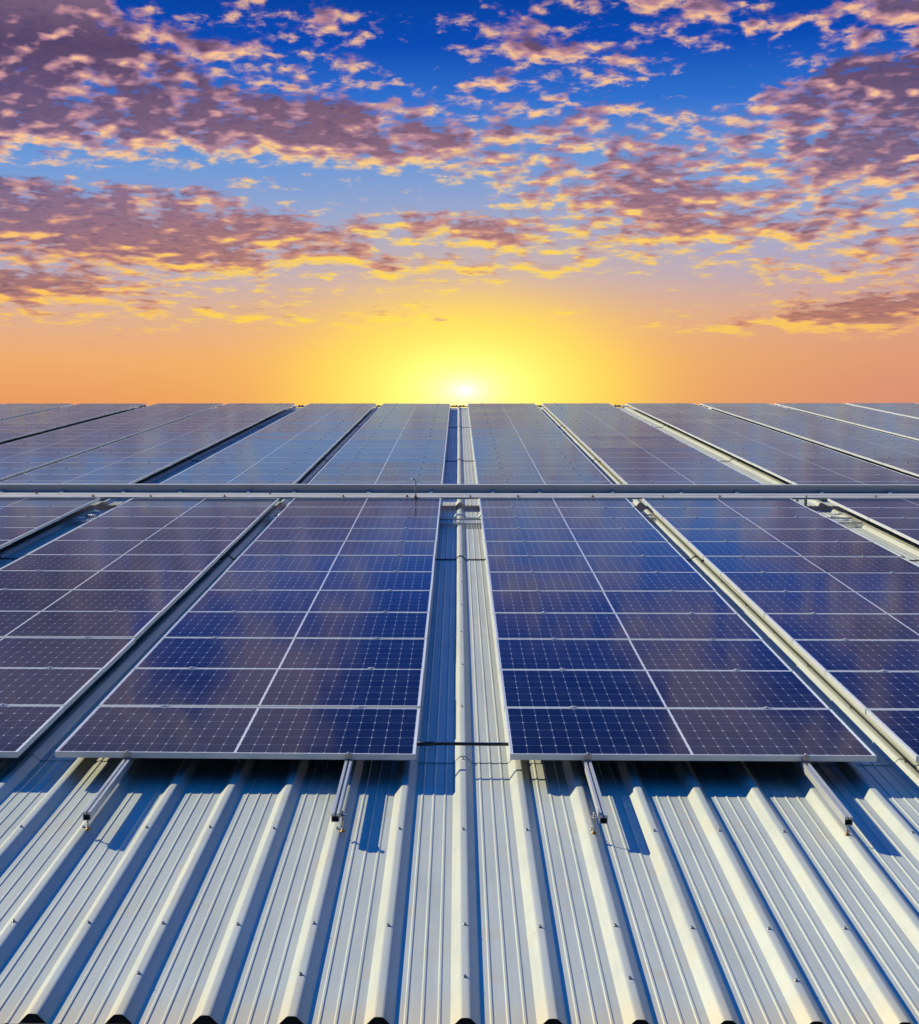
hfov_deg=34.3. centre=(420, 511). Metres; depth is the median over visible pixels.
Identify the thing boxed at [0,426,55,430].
solar panel
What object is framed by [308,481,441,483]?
solar panel
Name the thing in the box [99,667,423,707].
solar panel
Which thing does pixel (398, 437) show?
solar panel
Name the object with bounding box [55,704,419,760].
solar panel
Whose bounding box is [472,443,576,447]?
solar panel
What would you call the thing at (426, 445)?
solar panel
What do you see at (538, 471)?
solar panel
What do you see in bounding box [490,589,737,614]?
solar panel
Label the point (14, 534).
solar panel
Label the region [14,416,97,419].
solar panel
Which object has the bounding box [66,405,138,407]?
solar panel
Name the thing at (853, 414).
solar panel
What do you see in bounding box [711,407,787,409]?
solar panel
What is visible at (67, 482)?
solar panel
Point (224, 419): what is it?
solar panel
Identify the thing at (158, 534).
solar panel
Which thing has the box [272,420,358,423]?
solar panel
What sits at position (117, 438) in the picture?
solar panel
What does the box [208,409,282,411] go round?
solar panel
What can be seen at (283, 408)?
solar panel
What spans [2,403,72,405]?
solar panel
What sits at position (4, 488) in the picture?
steel channel
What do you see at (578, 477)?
solar panel
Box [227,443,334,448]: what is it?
solar panel
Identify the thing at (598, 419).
solar panel
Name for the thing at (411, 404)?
solar panel
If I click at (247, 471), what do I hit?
solar panel
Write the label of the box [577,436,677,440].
solar panel
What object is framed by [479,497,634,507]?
solar panel
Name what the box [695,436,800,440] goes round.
solar panel
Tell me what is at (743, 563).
solar panel
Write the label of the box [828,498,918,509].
solar panel
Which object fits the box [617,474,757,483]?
solar panel
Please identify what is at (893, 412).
solar panel
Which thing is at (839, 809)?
mounting rail
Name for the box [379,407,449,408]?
solar panel
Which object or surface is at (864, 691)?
solar panel
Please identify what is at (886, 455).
solar panel
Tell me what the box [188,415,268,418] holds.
solar panel
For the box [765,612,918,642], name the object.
solar panel
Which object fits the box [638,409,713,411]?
solar panel
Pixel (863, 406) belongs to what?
solar panel
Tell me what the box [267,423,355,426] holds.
solar panel
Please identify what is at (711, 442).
solar panel
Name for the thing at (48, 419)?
solar panel
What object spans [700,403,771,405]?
solar panel
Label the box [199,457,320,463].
solar panel
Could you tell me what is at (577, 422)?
solar panel
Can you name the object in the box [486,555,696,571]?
solar panel
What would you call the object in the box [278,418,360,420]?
solar panel
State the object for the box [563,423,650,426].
solar panel
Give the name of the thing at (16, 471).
solar panel
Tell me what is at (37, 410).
solar panel
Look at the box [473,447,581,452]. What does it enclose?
solar panel
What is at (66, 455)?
solar panel
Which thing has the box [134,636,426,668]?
solar panel
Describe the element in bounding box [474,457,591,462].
solar panel
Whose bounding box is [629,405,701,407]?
solar panel
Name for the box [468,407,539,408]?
solar panel
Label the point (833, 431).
solar panel
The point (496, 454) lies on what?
solar panel
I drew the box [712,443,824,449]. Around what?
solar panel
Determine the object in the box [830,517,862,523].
perforated tray
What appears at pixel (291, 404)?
solar panel
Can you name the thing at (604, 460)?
solar panel
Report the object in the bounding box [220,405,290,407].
solar panel
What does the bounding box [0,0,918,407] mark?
sky
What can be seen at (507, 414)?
solar panel
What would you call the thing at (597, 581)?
solar panel
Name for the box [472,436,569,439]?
solar panel
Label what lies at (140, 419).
solar panel
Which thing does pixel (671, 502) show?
solar panel
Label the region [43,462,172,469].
solar panel
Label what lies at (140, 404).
solar panel
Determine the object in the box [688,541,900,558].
solar panel
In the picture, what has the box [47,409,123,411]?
solar panel
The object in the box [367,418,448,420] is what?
solar panel
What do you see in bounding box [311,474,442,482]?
solar panel
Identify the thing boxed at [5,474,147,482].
solar panel
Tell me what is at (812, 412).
solar panel
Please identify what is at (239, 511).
solar panel
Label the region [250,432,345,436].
solar panel
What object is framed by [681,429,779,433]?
solar panel
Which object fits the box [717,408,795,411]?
solar panel
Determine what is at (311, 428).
solar panel
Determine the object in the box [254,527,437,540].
solar panel
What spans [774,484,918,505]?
steel channel
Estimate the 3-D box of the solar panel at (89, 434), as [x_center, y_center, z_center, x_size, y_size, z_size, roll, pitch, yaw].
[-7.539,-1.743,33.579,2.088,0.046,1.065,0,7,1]
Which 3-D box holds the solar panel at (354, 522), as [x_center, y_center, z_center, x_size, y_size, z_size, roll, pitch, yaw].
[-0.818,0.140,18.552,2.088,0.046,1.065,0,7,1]
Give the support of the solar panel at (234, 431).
on the warehouse
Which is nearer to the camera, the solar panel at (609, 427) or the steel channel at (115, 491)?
the steel channel at (115, 491)
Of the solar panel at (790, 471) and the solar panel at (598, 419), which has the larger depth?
the solar panel at (598, 419)
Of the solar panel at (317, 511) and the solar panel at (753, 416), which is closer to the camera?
the solar panel at (317, 511)
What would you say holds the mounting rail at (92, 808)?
on the warehouse
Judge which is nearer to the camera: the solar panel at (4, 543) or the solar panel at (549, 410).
the solar panel at (4, 543)
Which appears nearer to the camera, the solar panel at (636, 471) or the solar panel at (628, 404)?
the solar panel at (636, 471)
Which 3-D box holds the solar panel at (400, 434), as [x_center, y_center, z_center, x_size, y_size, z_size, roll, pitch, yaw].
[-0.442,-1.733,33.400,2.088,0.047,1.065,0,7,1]
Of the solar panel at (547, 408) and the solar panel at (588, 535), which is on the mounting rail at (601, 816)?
the solar panel at (588, 535)
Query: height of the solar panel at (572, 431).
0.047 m
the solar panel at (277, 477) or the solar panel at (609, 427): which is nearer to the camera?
the solar panel at (277, 477)
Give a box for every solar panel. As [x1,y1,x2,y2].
[0,405,63,407]
[0,407,54,409]
[0,409,44,412]
[0,411,34,414]
[0,413,23,416]
[0,416,12,419]
[0,418,87,421]
[0,420,77,424]
[0,423,66,427]
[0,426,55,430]
[0,429,43,433]
[0,432,30,437]
[0,436,17,440]
[0,443,103,448]
[0,447,91,453]
[0,452,78,458]
[0,457,64,463]
[0,462,48,469]
[0,468,31,475]
[0,474,13,480]
[0,480,133,483]
[0,497,99,508]
[0,505,80,518]
[0,516,60,529]
[0,527,37,542]
[0,540,11,548]
[0,554,219,573]
[0,569,202,593]
[0,588,183,614]
[0,610,160,640]
[0,636,134,672]
[0,666,102,709]
[0,703,64,757]
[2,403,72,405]
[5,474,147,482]
[6,439,115,444]
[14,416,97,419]
[21,436,126,440]
[23,413,106,416]
[23,468,160,475]
[27,539,234,557]
[33,411,115,414]
[36,432,136,437]
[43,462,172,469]
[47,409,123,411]
[47,429,146,433]
[54,527,247,542]
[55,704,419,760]
[57,407,131,409]
[57,457,182,463]
[63,426,155,430]
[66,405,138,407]
[74,423,163,427]
[74,452,192,458]
[76,403,145,405]
[78,516,258,530]
[82,421,171,424]
[86,447,202,453]
[93,418,179,421]
[98,506,269,518]
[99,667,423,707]
[100,443,210,449]
[104,416,186,418]
[112,413,193,416]
[112,439,219,445]
[117,497,278,508]
[120,411,200,414]
[124,436,226,440]
[131,409,206,411]
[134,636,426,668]
[135,432,233,437]
[139,407,212,409]
[144,429,240,433]
[146,405,218,407]
[153,426,246,430]
[154,403,223,405]
[160,480,295,483]
[162,423,252,427]
[163,610,428,638]
[166,474,302,482]
[170,420,258,424]
[177,468,309,475]
[179,418,263,421]
[187,589,431,615]
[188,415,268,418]
[190,462,314,468]
[193,413,273,416]
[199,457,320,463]
[202,411,278,414]
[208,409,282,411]
[208,570,433,590]
[211,452,325,458]
[214,407,286,409]
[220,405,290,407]
[220,447,330,453]
[225,403,294,405]
[226,554,434,571]
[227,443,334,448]
[235,439,338,444]
[241,540,436,554]
[242,436,342,440]
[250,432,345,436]
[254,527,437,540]
[256,429,349,433]
[261,426,352,429]
[266,516,438,527]
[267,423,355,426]
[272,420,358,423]
[277,506,439,516]
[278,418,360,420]
[284,415,363,418]
[286,497,440,506]
[287,413,365,415]
[293,411,367,414]
[297,409,370,411]
[301,407,372,409]
[304,405,374,407]
[308,403,376,404]
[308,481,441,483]
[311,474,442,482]
[317,468,443,474]
[323,462,443,467]
[329,457,444,463]
[332,452,444,457]
[337,448,445,452]
[342,443,445,447]
[346,439,446,443]
[349,436,446,439]
[353,432,446,435]
[356,429,447,432]
[360,426,447,428]
[363,423,447,426]
[365,420,448,423]
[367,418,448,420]
[370,415,448,417]
[372,413,448,415]
[375,411,448,412]
[377,409,449,411]
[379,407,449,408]
[381,405,449,406]
[383,403,449,404]
[468,403,535,404]
[468,405,537,406]
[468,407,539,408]
[468,409,540,411]
[469,411,542,412]
[469,413,545,415]
[469,415,547,417]
[469,418,550,420]
[470,420,553,423]
[470,423,555,425]
[470,426,558,429]
[471,429,562,432]
[471,432,564,437]
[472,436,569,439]
[472,439,572,443]
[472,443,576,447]
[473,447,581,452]
[473,452,585,457]
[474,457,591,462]
[475,462,596,468]
[475,468,603,474]
[476,474,608,480]
[477,481,611,483]
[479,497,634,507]
[480,506,644,517]
[481,516,655,530]
[483,528,667,541]
[484,540,681,555]
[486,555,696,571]
[488,571,716,591]
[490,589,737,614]
[493,611,762,639]
[496,637,792,673]
[500,668,829,711]
[505,706,876,762]
[542,403,610,405]
[544,405,614,407]
[546,407,618,409]
[548,409,621,411]
[550,411,625,413]
[552,413,631,416]
[555,415,635,418]
[558,418,641,420]
[560,420,645,423]
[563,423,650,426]
[566,426,656,429]
[569,429,664,433]
[573,432,670,437]
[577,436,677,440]
[581,439,685,444]
[585,443,692,448]
[589,448,702,453]
[594,452,711,458]
[599,457,721,463]
[605,462,732,469]
[611,468,743,475]
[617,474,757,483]
[625,481,761,483]
[626,403,696,405]
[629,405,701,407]
[633,407,707,409]
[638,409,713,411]
[642,411,719,413]
[642,497,807,509]
[647,413,728,416]
[652,415,734,418]
[652,507,826,519]
[657,418,743,421]
[662,420,749,424]
[663,517,848,530]
[668,423,758,427]
[675,426,770,430]
[675,528,872,543]
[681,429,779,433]
[688,432,788,436]
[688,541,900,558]
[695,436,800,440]
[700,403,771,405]
[703,439,812,444]
[704,555,918,575]
[705,405,779,407]
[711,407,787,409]
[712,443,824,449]
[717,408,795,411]
[721,447,838,453]
[721,571,918,593]
[724,411,802,414]
[730,452,853,458]
[731,413,814,416]
[738,415,822,418]
[741,457,868,464]
[741,590,918,616]
[745,418,833,421]
[752,462,886,469]
[753,420,842,424]
[762,423,854,427]
[764,468,904,476]
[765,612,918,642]
[771,426,865,430]
[774,403,848,405]
[777,474,918,483]
[780,429,881,433]
[782,405,857,407]
[790,407,867,409]
[790,432,893,437]
[792,481,918,483]
[792,638,918,674]
[797,409,877,411]
[801,436,909,440]
[806,411,886,413]
[812,439,918,444]
[815,413,900,416]
[824,415,911,418]
[824,443,918,449]
[825,669,918,713]
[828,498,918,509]
[834,418,918,421]
[837,448,918,453]
[845,420,918,424]
[846,403,918,405]
[847,507,918,519]
[851,452,918,458]
[855,405,918,407]
[856,423,918,427]
[865,407,918,409]
[866,457,918,464]
[866,709,918,761]
[867,426,918,430]
[869,517,918,531]
[875,409,918,411]
[880,429,918,433]
[883,463,918,469]
[885,411,918,413]
[893,432,918,437]
[893,529,918,544]
[896,413,918,416]
[900,469,918,476]
[907,436,918,440]
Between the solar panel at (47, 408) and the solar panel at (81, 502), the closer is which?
the solar panel at (81, 502)
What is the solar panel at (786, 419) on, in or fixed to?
on the warehouse
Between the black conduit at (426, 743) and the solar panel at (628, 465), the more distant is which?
the solar panel at (628, 465)
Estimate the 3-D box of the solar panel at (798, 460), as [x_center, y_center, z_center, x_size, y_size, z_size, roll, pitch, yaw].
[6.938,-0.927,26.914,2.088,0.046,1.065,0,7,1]
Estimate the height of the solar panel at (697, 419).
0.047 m
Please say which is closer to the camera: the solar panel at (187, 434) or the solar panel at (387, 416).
the solar panel at (187, 434)
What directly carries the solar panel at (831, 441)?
on the warehouse
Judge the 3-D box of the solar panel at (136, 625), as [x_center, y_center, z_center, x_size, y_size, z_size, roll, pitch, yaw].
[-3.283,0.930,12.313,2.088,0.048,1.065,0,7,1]
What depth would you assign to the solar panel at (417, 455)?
28.05 m
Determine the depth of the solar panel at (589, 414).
40.66 m
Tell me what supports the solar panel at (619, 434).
on the warehouse
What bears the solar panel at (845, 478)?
on the warehouse
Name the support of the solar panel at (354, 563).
on the mounting rail at (337, 813)
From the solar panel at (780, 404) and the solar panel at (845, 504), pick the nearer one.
the solar panel at (845, 504)
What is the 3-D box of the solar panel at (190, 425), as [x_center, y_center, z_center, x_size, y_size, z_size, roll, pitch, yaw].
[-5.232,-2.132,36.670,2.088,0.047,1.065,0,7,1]
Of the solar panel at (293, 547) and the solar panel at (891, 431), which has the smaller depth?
the solar panel at (293, 547)
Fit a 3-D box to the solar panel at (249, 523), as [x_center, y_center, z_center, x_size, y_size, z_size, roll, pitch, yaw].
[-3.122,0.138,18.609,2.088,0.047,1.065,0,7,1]
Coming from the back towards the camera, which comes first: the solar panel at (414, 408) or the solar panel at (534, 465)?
the solar panel at (414, 408)
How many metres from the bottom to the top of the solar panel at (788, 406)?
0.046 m
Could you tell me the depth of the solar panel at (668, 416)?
39.61 m
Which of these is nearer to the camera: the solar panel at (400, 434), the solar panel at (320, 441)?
the solar panel at (320, 441)
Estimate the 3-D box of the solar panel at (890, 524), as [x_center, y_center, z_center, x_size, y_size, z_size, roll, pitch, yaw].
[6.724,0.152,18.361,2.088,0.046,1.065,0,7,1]
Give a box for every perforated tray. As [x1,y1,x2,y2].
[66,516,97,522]
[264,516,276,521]
[439,519,481,524]
[642,514,655,518]
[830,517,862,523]
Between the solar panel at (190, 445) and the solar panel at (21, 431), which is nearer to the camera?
the solar panel at (190, 445)
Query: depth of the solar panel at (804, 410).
42.50 m
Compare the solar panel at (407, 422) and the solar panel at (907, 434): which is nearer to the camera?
the solar panel at (907, 434)
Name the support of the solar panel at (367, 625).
on the mounting rail at (337, 813)
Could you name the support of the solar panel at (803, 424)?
on the warehouse
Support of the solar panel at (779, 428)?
on the warehouse
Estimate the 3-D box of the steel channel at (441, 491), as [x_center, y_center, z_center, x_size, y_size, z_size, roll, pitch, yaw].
[-0.259,-0.241,21.557,4.439,0.252,0.758,0,7,1]
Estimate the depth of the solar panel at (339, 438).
32.40 m
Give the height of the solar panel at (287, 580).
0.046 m
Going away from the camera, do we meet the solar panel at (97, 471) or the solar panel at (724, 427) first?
the solar panel at (97, 471)
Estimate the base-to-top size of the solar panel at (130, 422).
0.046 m
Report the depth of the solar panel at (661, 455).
27.94 m
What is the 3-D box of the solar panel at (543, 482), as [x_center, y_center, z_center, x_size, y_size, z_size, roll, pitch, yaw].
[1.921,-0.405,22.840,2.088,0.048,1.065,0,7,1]
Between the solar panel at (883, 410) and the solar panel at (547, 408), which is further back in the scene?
the solar panel at (547, 408)
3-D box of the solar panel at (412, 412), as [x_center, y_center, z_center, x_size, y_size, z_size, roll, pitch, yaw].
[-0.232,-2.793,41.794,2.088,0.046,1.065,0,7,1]
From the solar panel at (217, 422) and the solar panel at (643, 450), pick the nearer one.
the solar panel at (643, 450)
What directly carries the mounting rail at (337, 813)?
on the warehouse
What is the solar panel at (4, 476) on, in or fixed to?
on the warehouse
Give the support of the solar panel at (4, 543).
on the warehouse
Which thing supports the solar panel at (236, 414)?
on the warehouse
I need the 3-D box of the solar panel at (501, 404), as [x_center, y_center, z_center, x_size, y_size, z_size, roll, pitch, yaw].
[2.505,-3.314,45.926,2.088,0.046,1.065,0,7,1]
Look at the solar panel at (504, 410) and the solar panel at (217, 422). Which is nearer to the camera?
the solar panel at (217, 422)
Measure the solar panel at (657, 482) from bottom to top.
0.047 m
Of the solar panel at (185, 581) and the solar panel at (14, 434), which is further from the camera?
the solar panel at (14, 434)
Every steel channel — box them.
[0,484,9,494]
[0,484,252,498]
[246,484,557,498]
[555,484,783,498]
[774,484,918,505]
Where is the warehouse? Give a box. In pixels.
[0,405,918,1023]
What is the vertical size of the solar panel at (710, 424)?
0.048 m
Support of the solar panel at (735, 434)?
on the warehouse
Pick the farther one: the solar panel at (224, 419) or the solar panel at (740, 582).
the solar panel at (224, 419)
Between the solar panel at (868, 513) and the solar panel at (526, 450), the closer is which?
the solar panel at (868, 513)
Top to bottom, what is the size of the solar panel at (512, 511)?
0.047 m
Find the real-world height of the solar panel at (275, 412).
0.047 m
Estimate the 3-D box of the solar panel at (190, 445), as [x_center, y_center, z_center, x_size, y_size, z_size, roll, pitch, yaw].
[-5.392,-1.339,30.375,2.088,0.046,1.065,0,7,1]
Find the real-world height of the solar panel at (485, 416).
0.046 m
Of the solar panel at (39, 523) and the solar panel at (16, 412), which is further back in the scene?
the solar panel at (16, 412)
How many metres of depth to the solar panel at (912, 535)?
17.49 m
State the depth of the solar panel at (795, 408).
43.53 m
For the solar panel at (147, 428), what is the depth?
35.81 m
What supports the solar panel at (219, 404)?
on the warehouse
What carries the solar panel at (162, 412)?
on the warehouse
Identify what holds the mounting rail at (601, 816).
on the warehouse
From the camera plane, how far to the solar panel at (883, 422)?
37.13 m
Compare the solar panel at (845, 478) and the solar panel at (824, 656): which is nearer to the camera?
the solar panel at (824, 656)
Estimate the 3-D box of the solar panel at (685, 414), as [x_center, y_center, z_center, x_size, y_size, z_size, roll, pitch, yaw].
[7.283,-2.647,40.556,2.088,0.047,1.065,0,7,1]
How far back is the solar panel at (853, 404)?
45.78 m
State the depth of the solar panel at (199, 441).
31.36 m
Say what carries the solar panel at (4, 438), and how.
on the warehouse
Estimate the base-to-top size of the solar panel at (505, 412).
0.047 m
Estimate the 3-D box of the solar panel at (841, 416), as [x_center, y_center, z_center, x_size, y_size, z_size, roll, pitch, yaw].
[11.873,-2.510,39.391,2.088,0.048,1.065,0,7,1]
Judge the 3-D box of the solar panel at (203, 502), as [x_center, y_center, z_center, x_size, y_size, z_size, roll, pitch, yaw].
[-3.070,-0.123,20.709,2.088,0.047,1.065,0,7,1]
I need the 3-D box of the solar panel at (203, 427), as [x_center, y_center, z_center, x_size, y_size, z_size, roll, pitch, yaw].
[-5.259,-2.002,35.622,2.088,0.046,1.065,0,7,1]
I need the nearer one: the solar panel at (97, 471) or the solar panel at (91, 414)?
the solar panel at (97, 471)
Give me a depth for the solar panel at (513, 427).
35.59 m
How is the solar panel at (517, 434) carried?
on the warehouse
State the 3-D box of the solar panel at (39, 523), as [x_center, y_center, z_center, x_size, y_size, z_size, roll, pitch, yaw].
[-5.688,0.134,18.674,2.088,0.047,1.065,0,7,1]
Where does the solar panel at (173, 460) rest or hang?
on the warehouse
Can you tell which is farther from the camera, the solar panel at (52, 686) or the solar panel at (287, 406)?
the solar panel at (287, 406)
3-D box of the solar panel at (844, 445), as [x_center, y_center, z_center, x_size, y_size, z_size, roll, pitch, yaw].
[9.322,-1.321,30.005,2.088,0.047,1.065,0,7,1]
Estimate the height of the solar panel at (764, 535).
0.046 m
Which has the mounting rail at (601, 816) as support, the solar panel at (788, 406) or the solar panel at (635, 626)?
the solar panel at (635, 626)
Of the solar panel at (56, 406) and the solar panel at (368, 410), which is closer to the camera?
the solar panel at (368, 410)
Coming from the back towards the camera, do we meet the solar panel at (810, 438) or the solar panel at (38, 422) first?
the solar panel at (38, 422)
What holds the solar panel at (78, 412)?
on the warehouse
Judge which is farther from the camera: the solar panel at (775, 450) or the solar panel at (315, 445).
the solar panel at (315, 445)
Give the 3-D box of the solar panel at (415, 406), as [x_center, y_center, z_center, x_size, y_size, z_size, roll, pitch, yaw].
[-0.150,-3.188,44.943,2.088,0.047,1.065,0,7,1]
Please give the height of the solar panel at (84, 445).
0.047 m
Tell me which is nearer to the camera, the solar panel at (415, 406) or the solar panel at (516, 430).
the solar panel at (516, 430)
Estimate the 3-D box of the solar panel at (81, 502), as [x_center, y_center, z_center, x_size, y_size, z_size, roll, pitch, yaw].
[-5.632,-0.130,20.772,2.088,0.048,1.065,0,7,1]
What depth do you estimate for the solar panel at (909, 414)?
40.40 m
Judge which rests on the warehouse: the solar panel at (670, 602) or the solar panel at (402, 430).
the solar panel at (402, 430)
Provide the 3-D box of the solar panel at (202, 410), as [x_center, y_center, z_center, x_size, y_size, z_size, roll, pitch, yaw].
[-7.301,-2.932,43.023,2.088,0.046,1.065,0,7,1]
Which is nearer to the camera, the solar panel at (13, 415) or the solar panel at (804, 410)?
the solar panel at (13, 415)
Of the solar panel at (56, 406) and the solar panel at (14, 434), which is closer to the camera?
the solar panel at (14, 434)
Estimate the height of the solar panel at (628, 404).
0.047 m
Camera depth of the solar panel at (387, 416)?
39.85 m
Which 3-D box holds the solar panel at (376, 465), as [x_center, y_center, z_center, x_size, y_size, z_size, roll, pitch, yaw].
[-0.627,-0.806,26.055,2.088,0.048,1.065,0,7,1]
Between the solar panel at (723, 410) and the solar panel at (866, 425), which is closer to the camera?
the solar panel at (866, 425)
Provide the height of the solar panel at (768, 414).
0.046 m
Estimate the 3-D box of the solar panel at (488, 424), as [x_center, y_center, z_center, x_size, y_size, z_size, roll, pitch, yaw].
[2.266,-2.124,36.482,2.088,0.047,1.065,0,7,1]
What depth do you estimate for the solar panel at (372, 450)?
29.15 m
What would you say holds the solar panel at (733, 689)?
on the mounting rail at (601, 816)
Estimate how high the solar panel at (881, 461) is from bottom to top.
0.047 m
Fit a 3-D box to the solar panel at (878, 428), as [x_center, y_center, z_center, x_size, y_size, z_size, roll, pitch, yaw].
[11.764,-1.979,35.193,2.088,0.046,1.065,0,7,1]
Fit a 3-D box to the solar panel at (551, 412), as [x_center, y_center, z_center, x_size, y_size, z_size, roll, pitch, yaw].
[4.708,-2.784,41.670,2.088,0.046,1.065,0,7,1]
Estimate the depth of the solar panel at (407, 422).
37.45 m
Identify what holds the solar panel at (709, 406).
on the warehouse
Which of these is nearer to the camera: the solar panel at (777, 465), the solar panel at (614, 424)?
the solar panel at (777, 465)
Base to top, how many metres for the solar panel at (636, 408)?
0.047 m
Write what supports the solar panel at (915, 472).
on the warehouse
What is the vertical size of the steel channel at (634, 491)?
0.252 m
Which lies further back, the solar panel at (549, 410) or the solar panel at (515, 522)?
the solar panel at (549, 410)
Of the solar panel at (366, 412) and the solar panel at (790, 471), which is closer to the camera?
the solar panel at (790, 471)
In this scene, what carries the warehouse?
on the ground
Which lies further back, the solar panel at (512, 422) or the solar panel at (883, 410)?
the solar panel at (883, 410)
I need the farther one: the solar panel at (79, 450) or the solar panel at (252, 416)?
the solar panel at (252, 416)
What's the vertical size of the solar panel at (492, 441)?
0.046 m
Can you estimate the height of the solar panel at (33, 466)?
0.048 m
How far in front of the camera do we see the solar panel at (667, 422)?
37.38 m
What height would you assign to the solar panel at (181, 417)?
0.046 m
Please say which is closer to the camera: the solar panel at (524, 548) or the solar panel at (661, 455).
the solar panel at (524, 548)
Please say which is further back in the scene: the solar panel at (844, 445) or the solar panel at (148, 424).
the solar panel at (148, 424)
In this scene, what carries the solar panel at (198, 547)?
on the warehouse
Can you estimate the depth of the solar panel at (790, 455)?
27.89 m
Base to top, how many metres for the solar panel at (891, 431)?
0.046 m
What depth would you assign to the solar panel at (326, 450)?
29.20 m
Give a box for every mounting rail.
[83,758,136,829]
[331,760,353,831]
[573,760,607,833]
[789,761,852,835]
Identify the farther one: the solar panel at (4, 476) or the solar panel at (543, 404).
the solar panel at (543, 404)
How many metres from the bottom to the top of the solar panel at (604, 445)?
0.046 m
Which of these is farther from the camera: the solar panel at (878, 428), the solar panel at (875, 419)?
the solar panel at (875, 419)
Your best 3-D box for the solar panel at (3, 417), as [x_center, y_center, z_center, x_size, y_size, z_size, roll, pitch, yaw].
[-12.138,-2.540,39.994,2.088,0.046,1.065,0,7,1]
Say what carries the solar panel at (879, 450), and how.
on the warehouse
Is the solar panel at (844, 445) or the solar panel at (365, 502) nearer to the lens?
the solar panel at (365, 502)
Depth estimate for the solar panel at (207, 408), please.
44.04 m
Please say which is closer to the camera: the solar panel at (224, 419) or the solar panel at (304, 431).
the solar panel at (304, 431)
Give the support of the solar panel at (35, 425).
on the warehouse
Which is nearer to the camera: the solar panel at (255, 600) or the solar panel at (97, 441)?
the solar panel at (255, 600)
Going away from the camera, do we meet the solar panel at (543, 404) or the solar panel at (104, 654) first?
the solar panel at (104, 654)
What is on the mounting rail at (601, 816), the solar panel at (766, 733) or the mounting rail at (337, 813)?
the solar panel at (766, 733)
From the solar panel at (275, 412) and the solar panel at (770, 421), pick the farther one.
the solar panel at (275, 412)
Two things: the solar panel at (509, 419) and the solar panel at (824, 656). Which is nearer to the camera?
the solar panel at (824, 656)
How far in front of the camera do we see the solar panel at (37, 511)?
19.68 m
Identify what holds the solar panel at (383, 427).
on the warehouse
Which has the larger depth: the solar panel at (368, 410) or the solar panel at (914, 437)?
the solar panel at (368, 410)
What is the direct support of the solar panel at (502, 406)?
on the warehouse
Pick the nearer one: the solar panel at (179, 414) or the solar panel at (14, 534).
the solar panel at (14, 534)
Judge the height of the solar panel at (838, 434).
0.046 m
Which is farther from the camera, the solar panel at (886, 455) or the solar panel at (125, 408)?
the solar panel at (125, 408)
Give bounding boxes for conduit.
[417,741,508,745]
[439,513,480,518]
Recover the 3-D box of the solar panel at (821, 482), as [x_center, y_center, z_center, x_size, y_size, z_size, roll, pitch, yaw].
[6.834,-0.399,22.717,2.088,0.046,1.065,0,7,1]
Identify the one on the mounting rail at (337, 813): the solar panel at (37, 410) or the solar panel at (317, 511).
the solar panel at (317, 511)
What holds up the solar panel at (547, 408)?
on the warehouse
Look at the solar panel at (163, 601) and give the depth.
13.33 m
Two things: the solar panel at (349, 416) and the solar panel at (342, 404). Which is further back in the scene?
the solar panel at (342, 404)
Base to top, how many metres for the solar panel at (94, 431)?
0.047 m
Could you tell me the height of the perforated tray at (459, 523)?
0.021 m
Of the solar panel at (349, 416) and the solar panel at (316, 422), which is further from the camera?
the solar panel at (349, 416)
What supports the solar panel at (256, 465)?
on the warehouse
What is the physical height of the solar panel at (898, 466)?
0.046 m
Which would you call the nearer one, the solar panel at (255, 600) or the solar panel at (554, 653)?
the solar panel at (554, 653)
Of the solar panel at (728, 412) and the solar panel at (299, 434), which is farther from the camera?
the solar panel at (728, 412)
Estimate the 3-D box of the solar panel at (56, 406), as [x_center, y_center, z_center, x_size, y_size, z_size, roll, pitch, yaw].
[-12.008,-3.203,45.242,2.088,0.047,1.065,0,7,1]
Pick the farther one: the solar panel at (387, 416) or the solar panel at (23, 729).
the solar panel at (387, 416)
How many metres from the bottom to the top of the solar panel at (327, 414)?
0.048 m
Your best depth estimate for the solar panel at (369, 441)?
31.31 m
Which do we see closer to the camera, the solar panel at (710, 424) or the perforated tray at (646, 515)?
the perforated tray at (646, 515)
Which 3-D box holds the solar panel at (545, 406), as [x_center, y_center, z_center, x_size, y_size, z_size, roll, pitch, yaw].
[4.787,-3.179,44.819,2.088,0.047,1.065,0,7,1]
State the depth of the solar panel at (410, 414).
40.76 m
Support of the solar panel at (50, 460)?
on the warehouse
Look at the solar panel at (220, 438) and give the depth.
32.42 m
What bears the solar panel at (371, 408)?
on the warehouse
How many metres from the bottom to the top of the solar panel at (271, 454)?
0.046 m
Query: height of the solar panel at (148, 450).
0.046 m
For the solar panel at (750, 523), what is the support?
on the warehouse
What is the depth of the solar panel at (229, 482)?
23.26 m
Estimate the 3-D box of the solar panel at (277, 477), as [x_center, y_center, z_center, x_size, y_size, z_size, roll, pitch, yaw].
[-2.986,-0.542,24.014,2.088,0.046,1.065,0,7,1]
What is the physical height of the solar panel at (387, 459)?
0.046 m
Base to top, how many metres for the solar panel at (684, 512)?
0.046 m
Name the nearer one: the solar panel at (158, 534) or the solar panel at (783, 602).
the solar panel at (783, 602)
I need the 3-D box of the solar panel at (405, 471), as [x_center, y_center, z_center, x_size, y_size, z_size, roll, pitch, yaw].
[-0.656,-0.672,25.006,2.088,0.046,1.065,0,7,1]
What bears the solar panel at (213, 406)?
on the warehouse
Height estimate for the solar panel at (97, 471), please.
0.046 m
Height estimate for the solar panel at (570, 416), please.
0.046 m
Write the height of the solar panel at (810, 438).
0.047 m
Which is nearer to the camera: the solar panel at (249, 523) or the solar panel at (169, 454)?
the solar panel at (249, 523)
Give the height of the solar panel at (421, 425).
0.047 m
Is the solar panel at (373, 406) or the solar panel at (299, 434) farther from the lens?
the solar panel at (373, 406)

